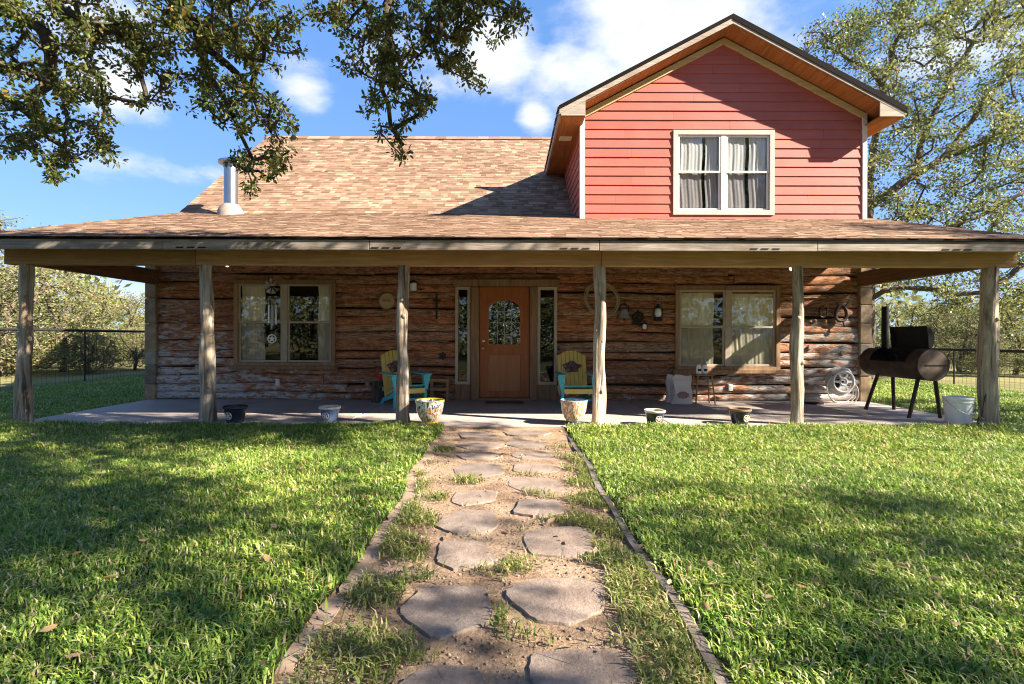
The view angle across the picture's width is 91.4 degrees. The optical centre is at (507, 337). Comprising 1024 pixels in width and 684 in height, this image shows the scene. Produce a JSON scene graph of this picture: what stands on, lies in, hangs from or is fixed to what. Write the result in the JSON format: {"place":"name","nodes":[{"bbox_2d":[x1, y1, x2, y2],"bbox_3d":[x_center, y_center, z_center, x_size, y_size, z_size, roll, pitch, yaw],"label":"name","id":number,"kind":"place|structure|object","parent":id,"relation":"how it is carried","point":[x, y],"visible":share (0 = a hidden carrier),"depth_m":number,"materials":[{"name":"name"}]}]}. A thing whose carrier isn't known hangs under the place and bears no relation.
{"place":"outdoors","nodes":[
{"label":"outdoors","id":0,"kind":"place"},
{"bbox_2d":[269,426,708,683],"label":"path","id":1,"kind":"structure","parent":0,"point":[450,436],"depth_m":2.50,"materials":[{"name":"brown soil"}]},
{"bbox_2d":[274,443,439,683],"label":"path edging","id":2,"kind":"object","parent":1,"relation":"on","point":[289,664],"visible":0.52,"depth_m":2.41,"materials":[{"name":"stone"}]},
{"bbox_2d":[399,665,483,683],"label":"flagstone","id":3,"kind":"object","parent":1,"relation":"on","point":[445,674],"visible":0.99,"depth_m":1.76,"materials":[{"name":"grey stone"}]},
{"bbox_2d":[399,585,493,639],"bbox_3d":[-0.272,1.203,2.203,0.423,0.033,0.419,0,0,0],"label":"flagstone","id":4,"kind":"object","parent":1,"relation":"on","point":[437,612],"visible":0.88,"depth_m":2.18,"materials":[{"name":"grey stone"}]},
{"bbox_2d":[436,540,497,570],"bbox_3d":[-0.226,1.204,2.770,0.351,0.030,0.381,0,0,0],"label":"flagstone","id":5,"kind":"object","parent":1,"relation":"on","point":[457,555],"visible":0.9,"depth_m":2.75,"materials":[{"name":"grey stone"}]},
{"bbox_2d":[435,509,499,534],"bbox_3d":[-0.259,1.203,3.269,0.411,0.032,0.435,0,0,0],"label":"flagstone","id":6,"kind":"object","parent":1,"relation":"on","point":[462,522],"visible":0.94,"depth_m":3.23,"materials":[{"name":"grey stone"}]},
{"bbox_2d":[451,490,497,505],"bbox_3d":[-0.249,1.205,3.759,0.345,0.029,0.364,0,0,0],"label":"flagstone","id":7,"kind":"object","parent":1,"relation":"on","point":[472,497],"visible":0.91,"depth_m":3.75,"materials":[{"name":"grey stone"}]},
{"bbox_2d":[457,451,498,460],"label":"flagstone","id":8,"kind":"object","parent":1,"relation":"on","point":[479,455],"visible":0.94,"depth_m":5.07,"materials":[{"name":"grey stone"}]},
{"bbox_2d":[453,463,504,476],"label":"flagstone","id":9,"kind":"object","parent":1,"relation":"on","point":[487,470],"visible":0.87,"depth_m":4.55,"materials":[{"name":"grey stone"}]},
{"bbox_2d":[459,432,498,438],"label":"flagstone","id":10,"kind":"object","parent":1,"relation":"on","point":[472,435],"visible":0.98,"depth_m":6.03,"materials":[{"name":"beige stone"}]},
{"bbox_2d":[457,441,501,449],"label":"flagstone","id":11,"kind":"object","parent":1,"relation":"on","point":[474,445],"visible":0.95,"depth_m":5.55,"materials":[{"name":"beige stone"}]},
{"bbox_2d":[505,440,545,447],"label":"flagstone","id":12,"kind":"object","parent":1,"relation":"on","point":[523,443],"visible":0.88,"depth_m":5.67,"materials":[{"name":"beige stone"}]},
{"bbox_2d":[503,430,550,436],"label":"flagstone","id":13,"kind":"object","parent":1,"relation":"on","point":[534,433],"visible":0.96,"depth_m":6.13,"materials":[{"name":"beige stone"}]},
{"bbox_2d":[512,450,554,459],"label":"flagstone","id":14,"kind":"object","parent":1,"relation":"on","point":[534,454],"visible":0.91,"depth_m":5.14,"materials":[{"name":"beige stone"}]},
{"bbox_2d":[508,478,565,492],"bbox_3d":[0.232,1.209,4.102,0.470,0.023,0.423,0,0,0],"label":"flagstone","id":15,"kind":"object","parent":1,"relation":"on","point":[540,484],"visible":0.88,"depth_m":4.10,"materials":[{"name":"grey stone"}]},
{"bbox_2d":[513,463,561,473],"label":"flagstone","id":16,"kind":"object","parent":1,"relation":"on","point":[540,468],"visible":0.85,"depth_m":4.62,"materials":[{"name":"grey stone"}]},
{"bbox_2d":[512,499,563,517],"bbox_3d":[0.209,1.204,3.531,0.361,0.033,0.359,0,0,0],"label":"flagstone","id":17,"kind":"object","parent":1,"relation":"on","point":[529,507],"visible":0.95,"depth_m":3.50,"materials":[{"name":"grey stone"}]},
{"bbox_2d":[505,578,604,626],"bbox_3d":[0.227,1.204,2.296,0.482,0.033,0.412,0,0,0],"label":"flagstone","id":18,"kind":"object","parent":1,"relation":"on","point":[566,602],"visible":0.93,"depth_m":2.28,"materials":[{"name":"grey stone"}]},
{"bbox_2d":[523,526,592,557],"bbox_3d":[0.304,1.205,2.964,0.432,0.031,0.448,0,0,0],"label":"flagstone","id":19,"kind":"object","parent":1,"relation":"on","point":[547,542],"visible":0.9,"depth_m":2.93,"materials":[{"name":"grey stone"}]},
{"bbox_2d":[528,649,637,683],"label":"flagstone","id":20,"kind":"object","parent":1,"relation":"on","point":[581,666],"visible":0.98,"depth_m":1.81,"materials":[{"name":"grey stone"}]},
{"bbox_2d":[279,442,732,683],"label":"path grass","id":21,"kind":"structure","parent":0,"point":[634,612],"depth_m":2.21,"materials":[{"name":"green plant"}]},
{"bbox_2d":[0,376,1023,683],"bbox_3d":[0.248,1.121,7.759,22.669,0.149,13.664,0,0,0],"label":"lawn grass","id":22,"kind":"structure","parent":0,"point":[1000,476],"depth_m":3.06,"materials":[{"name":"green plant"}]},
{"bbox_2d":[0,328,144,389],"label":"pipe fence","id":23,"kind":"object","parent":22,"relation":"on","point":[71,330],"visible":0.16,"depth_m":12.77,"materials":[{"name":"black metal"}]},
{"bbox_2d":[0,0,533,199],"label":"live oak","id":24,"kind":"object","parent":22,"relation":"on","point":[206,38],"visible":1,"depth_m":4.84,"materials":[{"name":"green plant"}]},
{"bbox_2d":[0,426,1002,677],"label":"fallen leaves","id":25,"kind":"object","parent":22,"relation":"on","point":[448,536],"visible":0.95,"depth_m":2.77,"materials":[{"name":"brown plant"}]},
{"bbox_2d":[0,0,1023,338],"label":"sky","id":26,"kind":"structure","parent":0,"point":[573,47],"materials":[{"name":"blue"}]},
{"bbox_2d":[1,340,1023,682],"bbox_3d":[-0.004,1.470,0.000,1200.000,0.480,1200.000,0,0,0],"label":"ground","id":27,"kind":"structure","parent":0,"point":[41,376],"depth_m":15.71,"materials":[{"name":"green plant"}]},
{"bbox_2d":[0,314,60,370],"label":"brush tree","id":28,"kind":"object","parent":27,"relation":"on","point":[37,350],"visible":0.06,"depth_m":17.40,"materials":[{"name":"green plant"}]},
{"bbox_2d":[0,259,102,375],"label":"brush tree","id":29,"kind":"object","parent":27,"relation":"on","point":[6,336],"visible":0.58,"depth_m":15.76,"materials":[{"name":"green plant"}]},
{"bbox_2d":[0,287,106,361],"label":"brush tree","id":30,"kind":"object","parent":27,"relation":"on","point":[62,312],"visible":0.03,"depth_m":24.28,"materials":[{"name":"green plant"}]},
{"bbox_2d":[0,210,110,368],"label":"brush tree","id":31,"kind":"object","parent":27,"relation":"on","point":[43,273],"visible":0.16,"depth_m":19.72,"materials":[{"name":"green plant"}]},
{"bbox_2d":[0,278,128,371],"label":"brush tree","id":32,"kind":"object","parent":27,"relation":"on","point":[87,313],"visible":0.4,"depth_m":17.83,"materials":[{"name":"green plant"}]},
{"bbox_2d":[54,327,121,373],"bbox_3d":[-13.982,0.435,16.551,2.209,1.598,1.766,0,0,38],"label":"brush tree","id":33,"kind":"object","parent":27,"relation":"on","point":[96,358],"visible":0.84,"depth_m":16.46,"materials":[{"name":"green plant"}]},
{"bbox_2d":[49,278,144,368],"bbox_3d":[-15.543,-0.504,19.476,4.051,3.578,3.217,0,0,-15],"label":"brush tree","id":34,"kind":"object","parent":27,"relation":"on","point":[103,311],"visible":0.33,"depth_m":19.32,"materials":[{"name":"green plant"}]},
{"bbox_2d":[102,323,144,369],"bbox_3d":[-13.765,0.320,18.464,2.039,1.806,2.135,0,0,-6],"label":"brush tree","id":35,"kind":"object","parent":27,"relation":"on","point":[134,352],"visible":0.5,"depth_m":18.42,"materials":[{"name":"green plant"}]},
{"bbox_2d":[105,291,147,360],"bbox_3d":[-18.303,-0.563,25.042,4.320,3.654,4.126,0,0,16],"label":"brush tree","id":36,"kind":"object","parent":27,"relation":"on","point":[139,317],"visible":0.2,"depth_m":24.64,"materials":[{"name":"green plant"}]},
{"bbox_2d":[0,13,1023,424],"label":"log house","id":37,"kind":"structure","parent":27,"relation":"on","point":[706,187],"depth_m":9.25,"materials":[{"name":"beige wood"}]},
{"bbox_2d":[264,279,279,342],"bbox_3d":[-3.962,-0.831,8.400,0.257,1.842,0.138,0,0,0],"label":"wind chime","id":38,"kind":"object","parent":37,"relation":"hanging from","point":[272,307],"visible":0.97,"depth_m":8.39,"materials":[{"name":"black metal"}]},
{"bbox_2d":[228,280,337,369],"bbox_3d":[-4.124,-0.247,9.232,1.990,1.650,0.154,0,0,0],"label":"window","id":39,"kind":"structure","parent":37,"relation":"in","point":[251,328],"depth_m":9.25,"materials":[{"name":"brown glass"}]},
{"bbox_2d":[378,293,394,309],"bbox_3d":[-2.232,-0.681,9.223,0.315,0.315,0.054,0,0,0],"label":"log slice","id":40,"kind":"object","parent":37,"relation":"attached to","point":[386,301],"visible":1,"depth_m":9.21,"materials":[{"name":"beige wood"}]},
{"bbox_2d":[410,280,416,290],"bbox_3d":[-1.730,-0.960,9.180,0.140,0.190,0.220,0,0,0],"label":"wall lamp","id":41,"kind":"object","parent":37,"relation":"attached to","point":[413,285],"visible":1,"depth_m":9.09,"materials":[{"name":"white glass"}]},
{"bbox_2d":[432,294,440,318],"bbox_3d":[-1.318,-0.578,9.230,0.150,0.470,0.025,0,0,0],"label":"wall cross","id":42,"kind":"object","parent":37,"relation":"attached to","point":[436,300],"depth_m":9.22,"materials":[{"name":"black metal"}]},
{"bbox_2d":[439,352,446,359],"bbox_3d":[-1.201,0.329,9.181,0.147,0.170,0.097,0,0,0],"label":"star","id":43,"kind":"object","parent":37,"relation":"attached to","point":[442,355],"visible":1,"depth_m":9.21,"materials":[{"name":"black metal"}]},
{"bbox_2d":[479,287,528,397],"bbox_3d":[-0.065,0.080,9.232,0.920,2.040,0.125,0,0,0],"label":"front door","id":44,"kind":"structure","parent":37,"relation":"in","point":[504,311],"depth_m":9.24,"materials":[{"name":"brown wood"}]},
{"bbox_2d":[584,283,619,316],"bbox_3d":[1.723,-0.705,9.199,0.654,0.659,0.143,0,0,0],"label":"lasso","id":45,"kind":"object","parent":37,"relation":"hanging from","point":[587,292],"visible":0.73,"depth_m":9.19,"materials":[{"name":"fabric"}]},
{"bbox_2d":[618,303,629,320],"bbox_3d":[2.131,-0.485,9.180,0.230,0.331,0.230,0,0,0],"label":"iron bell","id":46,"kind":"object","parent":37,"relation":"hanging from","point":[623,314],"visible":1,"depth_m":9.13,"materials":[{"name":"grey metal"}]},
{"bbox_2d":[632,310,643,325],"bbox_3d":[2.393,-0.372,9.209,0.212,0.295,0.062,0,0,0],"label":"pulley","id":47,"kind":"object","parent":37,"relation":"attached to","point":[636,322],"visible":1,"depth_m":9.19,"materials":[{"name":"black metal"}]},
{"bbox_2d":[641,318,647,331],"bbox_3d":[2.488,-0.244,9.175,0.103,0.262,0.153,0,0,-24],"label":"oil lantern","id":48,"kind":"object","parent":37,"relation":"attached to","point":[644,327],"visible":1,"depth_m":9.12,"materials":[{"name":"red metal"}]},
{"bbox_2d":[653,299,662,320],"bbox_3d":[2.744,-0.516,9.153,0.160,0.418,0.166,0,0,-42],"label":"oil lantern","id":49,"kind":"object","parent":37,"relation":"attached to","point":[658,312],"visible":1,"depth_m":9.11,"materials":[{"name":"black metal"}]},
{"bbox_2d":[673,130,774,214],"bbox_3d":[3.984,-3.056,9.272,1.870,1.565,0.100,0,0,0],"label":"window","id":50,"kind":"structure","parent":37,"relation":"in","point":[724,171],"depth_m":9.30,"materials":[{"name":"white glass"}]},
{"bbox_2d":[672,285,784,373],"bbox_3d":[4.055,-0.158,9.232,2.050,1.620,0.154,0,0,0],"label":"window","id":51,"kind":"structure","parent":37,"relation":"in","point":[751,322],"depth_m":9.29,"materials":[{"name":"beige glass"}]},
{"bbox_2d":[728,384,732,390],"bbox_3d":[4.112,0.916,9.248,0.070,0.116,0.054,0,0,0],"label":"outlet cover","id":52,"kind":"object","parent":37,"relation":"attached to","point":[730,387],"visible":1,"depth_m":9.22,"materials":[{"name":"white plastic"}]},
{"bbox_2d":[818,305,827,317],"bbox_3d":[5.804,-0.486,9.225,0.177,0.240,0.073,0,0,0],"label":"horseshoe","id":53,"kind":"object","parent":37,"relation":"attached to","point":[826,312],"visible":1,"depth_m":9.20,"materials":[{"name":"black metal"}]},
{"bbox_2d":[834,302,848,326],"bbox_3d":[6.129,-0.431,9.199,0.264,0.468,0.062,0,0,0],"label":"harness collar","id":54,"kind":"object","parent":37,"relation":"attached to","point":[845,318],"visible":1,"depth_m":9.18,"materials":[{"name":"metal"}]},
{"bbox_2d":[3,269,1023,359],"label":"wood","id":55,"kind":"object","parent":27,"relation":"on","point":[912,297],"visible":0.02,"depth_m":29.73,"materials":[{"name":"green plant"}]},
{"bbox_2d":[34,398,1006,429],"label":"porch slab","id":56,"kind":"structure","parent":27,"relation":"on","point":[542,413],"depth_m":7.67,"materials":[{"name":"concrete"}]},
{"bbox_2d":[222,404,247,422],"bbox_3d":[-3.690,1.027,6.765,0.311,0.224,0.311,0,0,0],"label":"star pot","id":57,"kind":"object","parent":56,"relation":"on","point":[234,413],"visible":0.98,"depth_m":6.67,"materials":[{"name":"blue ceramic"}]},
{"bbox_2d":[318,405,340,422],"bbox_3d":[-2.440,1.038,6.845,0.290,0.209,0.290,0,0,0],"label":"star pot","id":58,"kind":"object","parent":56,"relation":"on","point":[329,413],"visible":0.94,"depth_m":6.75,"materials":[{"name":"blue ceramic"}]},
{"bbox_2d":[371,379,385,402],"bbox_3d":[-2.312,0.946,8.950,0.260,0.394,0.256,0,0,0],"label":"log stool","id":59,"kind":"object","parent":56,"relation":"on","point":[378,394],"visible":0.67,"depth_m":8.84,"materials":[{"name":"brown wood"}]},
{"bbox_2d":[374,371,382,379],"bbox_3d":[-2.245,0.673,8.920,0.209,0.150,0.210,0,0,43],"label":"red pot","id":60,"kind":"object","parent":59,"relation":"on","point":[379,376],"visible":0.55,"depth_m":8.84,"materials":[{"name":"ceramic"}]},
{"bbox_2d":[380,350,431,409],"bbox_3d":[-1.804,0.676,8.465,0.700,0.938,0.998,0,0,-34],"label":"garden armchair","id":61,"kind":"object","parent":56,"relation":"on","point":[389,366],"visible":0.67,"depth_m":8.46,"materials":[{"name":"teal paint"}]},
{"bbox_2d":[415,398,443,424],"bbox_3d":[-1.040,0.983,6.647,0.391,0.329,0.391,0,0,0],"label":"flower pot","id":62,"kind":"object","parent":56,"relation":"on","point":[430,410],"visible":0.92,"depth_m":6.51,"materials":[{"name":"ceramic"}]},
{"bbox_2d":[430,378,449,401],"bbox_3d":[-1.227,0.936,9.020,0.340,0.420,0.160,0,0,0],"label":"side table","id":63,"kind":"object","parent":56,"relation":"on","point":[433,388],"visible":0.98,"depth_m":8.95,"materials":[{"name":"brown wood"}]},
{"bbox_2d":[485,401,523,403],"bbox_3d":[-0.063,1.142,8.880,0.680,0.014,0.360,0,0,0],"label":"doormat","id":64,"kind":"object","parent":56,"relation":"on","point":[504,402],"visible":1,"depth_m":8.80,"materials":[{"name":"black rubber"}]},
{"bbox_2d":[555,350,592,408],"bbox_3d":[1.127,0.685,8.529,0.700,0.938,0.998,0,0,-2],"label":"garden armchair","id":65,"kind":"object","parent":56,"relation":"on","point":[569,372],"visible":0.94,"depth_m":8.72,"materials":[{"name":"teal paint"}]},
{"bbox_2d":[560,398,587,424],"bbox_3d":[0.880,0.988,6.686,0.366,0.330,0.366,0,0,0],"label":"flower pot","id":66,"kind":"object","parent":56,"relation":"on","point":[573,410],"visible":0.94,"depth_m":6.56,"materials":[{"name":"ceramic"}]},
{"bbox_2d":[644,408,665,423],"bbox_3d":[1.951,1.054,6.647,0.281,0.202,0.281,0,0,0],"label":"star pot","id":67,"kind":"object","parent":56,"relation":"on","point":[656,415],"visible":0.89,"depth_m":6.55,"materials":[{"name":"black ceramic"}]},
{"bbox_2d":[665,374,673,402],"bbox_3d":[2.976,0.905,9.036,0.238,0.508,0.194,0,0,-10],"label":"feed sack","id":68,"kind":"object","parent":56,"relation":"on","point":[669,383],"visible":0.41,"depth_m":9.01,"materials":[{"name":"white paper"}]},
{"bbox_2d":[670,374,692,403],"bbox_3d":[3.066,0.901,8.832,0.380,0.517,0.226,0,0,6],"label":"feed sack","id":69,"kind":"object","parent":56,"relation":"on","point":[681,391],"visible":1,"depth_m":8.75,"materials":[{"name":"white paper"}]},
{"bbox_2d":[691,373,715,404],"bbox_3d":[3.419,0.896,8.780,0.368,0.532,0.288,0,0,0],"label":"wooden stool","id":70,"kind":"object","parent":56,"relation":"on","point":[707,388],"visible":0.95,"depth_m":8.67,"materials":[{"name":"brown wood"}]},
{"bbox_2d":[696,362,701,373],"bbox_3d":[3.345,0.529,8.768,0.092,0.200,0.094,0,0,0],"label":"stoneware jar","id":71,"kind":"object","parent":70,"relation":"on","point":[698,368],"visible":1,"depth_m":8.74,"materials":[{"name":"grey ceramic"}]},
{"bbox_2d":[702,362,706,373],"bbox_3d":[3.450,0.529,8.768,0.092,0.200,0.094,0,0,0],"label":"stoneware jar","id":72,"kind":"object","parent":70,"relation":"on","point":[704,368],"visible":1,"depth_m":8.74,"materials":[{"name":"grey ceramic"}]},
{"bbox_2d":[728,407,751,424],"bbox_3d":[3.117,1.052,6.725,0.297,0.214,0.297,0,0,0],"label":"star pot","id":73,"kind":"object","parent":56,"relation":"on","point":[741,415],"visible":0.98,"depth_m":6.63,"materials":[{"name":"black ceramic"}]},
{"bbox_2d":[804,400,824,404],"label":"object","id":74,"kind":"object","parent":56,"relation":"on","point":[815,402],"visible":0.86,"depth_m":8.79,"materials":[{"name":"black metal"}]},
{"bbox_2d":[825,366,858,402],"bbox_3d":[6.014,0.876,9.054,0.612,0.725,0.252,0,0,0],"label":"hose reel","id":75,"kind":"object","parent":56,"relation":"on","point":[834,383],"visible":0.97,"depth_m":8.97,"materials":[{"name":"white metal"}]},
{"bbox_2d":[859,306,949,417],"bbox_3d":[6.088,0.327,7.794,0.547,1.697,1.212,0,0,0],"label":"barrel grill","id":76,"kind":"object","parent":56,"relation":"on","point":[910,354],"visible":1,"depth_m":7.73,"materials":[{"name":"metal"}]},
{"bbox_2d":[942,395,976,424],"bbox_3d":[6.178,0.986,6.855,0.360,0.365,0.359,0,0,0],"label":"white bucket","id":77,"kind":"object","parent":56,"relation":"on","point":[957,409],"visible":0.94,"depth_m":6.75,"materials":[{"name":"plastic"}]},
{"bbox_2d":[977,394,985,423],"bbox_3d":[6.317,0.877,6.635,0.326,0.584,0.060,0,0,-29],"label":"grill brush","id":78,"kind":"object","parent":56,"relation":"on","point":[980,419],"visible":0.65,"depth_m":6.60,"materials":[{"name":"black metal"}]},
{"bbox_2d":[566,435,728,683],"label":"path edging","id":79,"kind":"object","parent":27,"relation":"on","point":[706,652],"visible":0.57,"depth_m":2.34,"materials":[{"name":"grey stone"}]},
{"bbox_2d":[793,0,1023,378],"bbox_3d":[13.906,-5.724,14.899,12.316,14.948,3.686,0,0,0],"label":"spreading oak","id":80,"kind":"object","parent":27,"relation":"on","point":[955,148],"visible":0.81,"depth_m":14.37,"materials":[{"name":"green plant"}]},
{"bbox_2d":[875,297,957,363],"bbox_3d":[16.288,-0.157,20.585,3.558,3.010,3.398,0,0,-43],"label":"brush tree","id":81,"kind":"object","parent":27,"relation":"on","point":[913,313],"visible":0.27,"depth_m":20.11,"materials":[{"name":"green plant"}]},
{"bbox_2d":[890,297,966,362],"bbox_3d":[22.706,-0.372,27.110,4.970,3.595,3.974,0,0,-36],"label":"brush tree","id":82,"kind":"object","parent":27,"relation":"on","point":[934,331],"visible":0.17,"depth_m":26.41,"materials":[{"name":"green plant"}]},
{"bbox_2d":[918,325,961,368],"bbox_3d":[14.328,0.418,17.197,2.025,1.789,1.609,0,0,23],"label":"brush tree","id":83,"kind":"object","parent":27,"relation":"on","point":[938,344],"visible":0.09,"depth_m":16.87,"materials":[{"name":"green plant"}]},
{"bbox_2d":[875,347,1023,388],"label":"pipe fence","id":84,"kind":"object","parent":27,"relation":"on","point":[974,350],"visible":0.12,"depth_m":12.53,"materials":[{"name":"black metal"}]},
{"bbox_2d":[921,306,1023,371],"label":"brush tree","id":85,"kind":"object","parent":27,"relation":"on","point":[970,342],"visible":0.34,"depth_m":18.83,"materials":[{"name":"green plant"}]},
{"bbox_2d":[931,283,1023,357],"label":"brush tree","id":86,"kind":"object","parent":27,"relation":"on","point":[971,300],"visible":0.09,"depth_m":25.29,"materials":[{"name":"green plant"}]},
{"bbox_2d":[950,292,1023,374],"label":"brush tree","id":87,"kind":"object","parent":27,"relation":"on","point":[1013,314],"visible":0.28,"depth_m":17.53,"materials":[{"name":"green plant"}]},
{"bbox_2d":[955,336,1019,376],"bbox_3d":[15.781,0.597,16.614,1.590,1.438,1.988,0,0,16],"label":"brush tree","id":88,"kind":"object","parent":27,"relation":"on","point":[973,366],"visible":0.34,"depth_m":16.35,"materials":[{"name":"green plant"}]},
{"bbox_2d":[1000,326,1023,375],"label":"brush tree","id":89,"kind":"object","parent":27,"relation":"on","point":[1021,354],"visible":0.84,"depth_m":16.49,"materials":[{"name":"green plant"}]}
]}

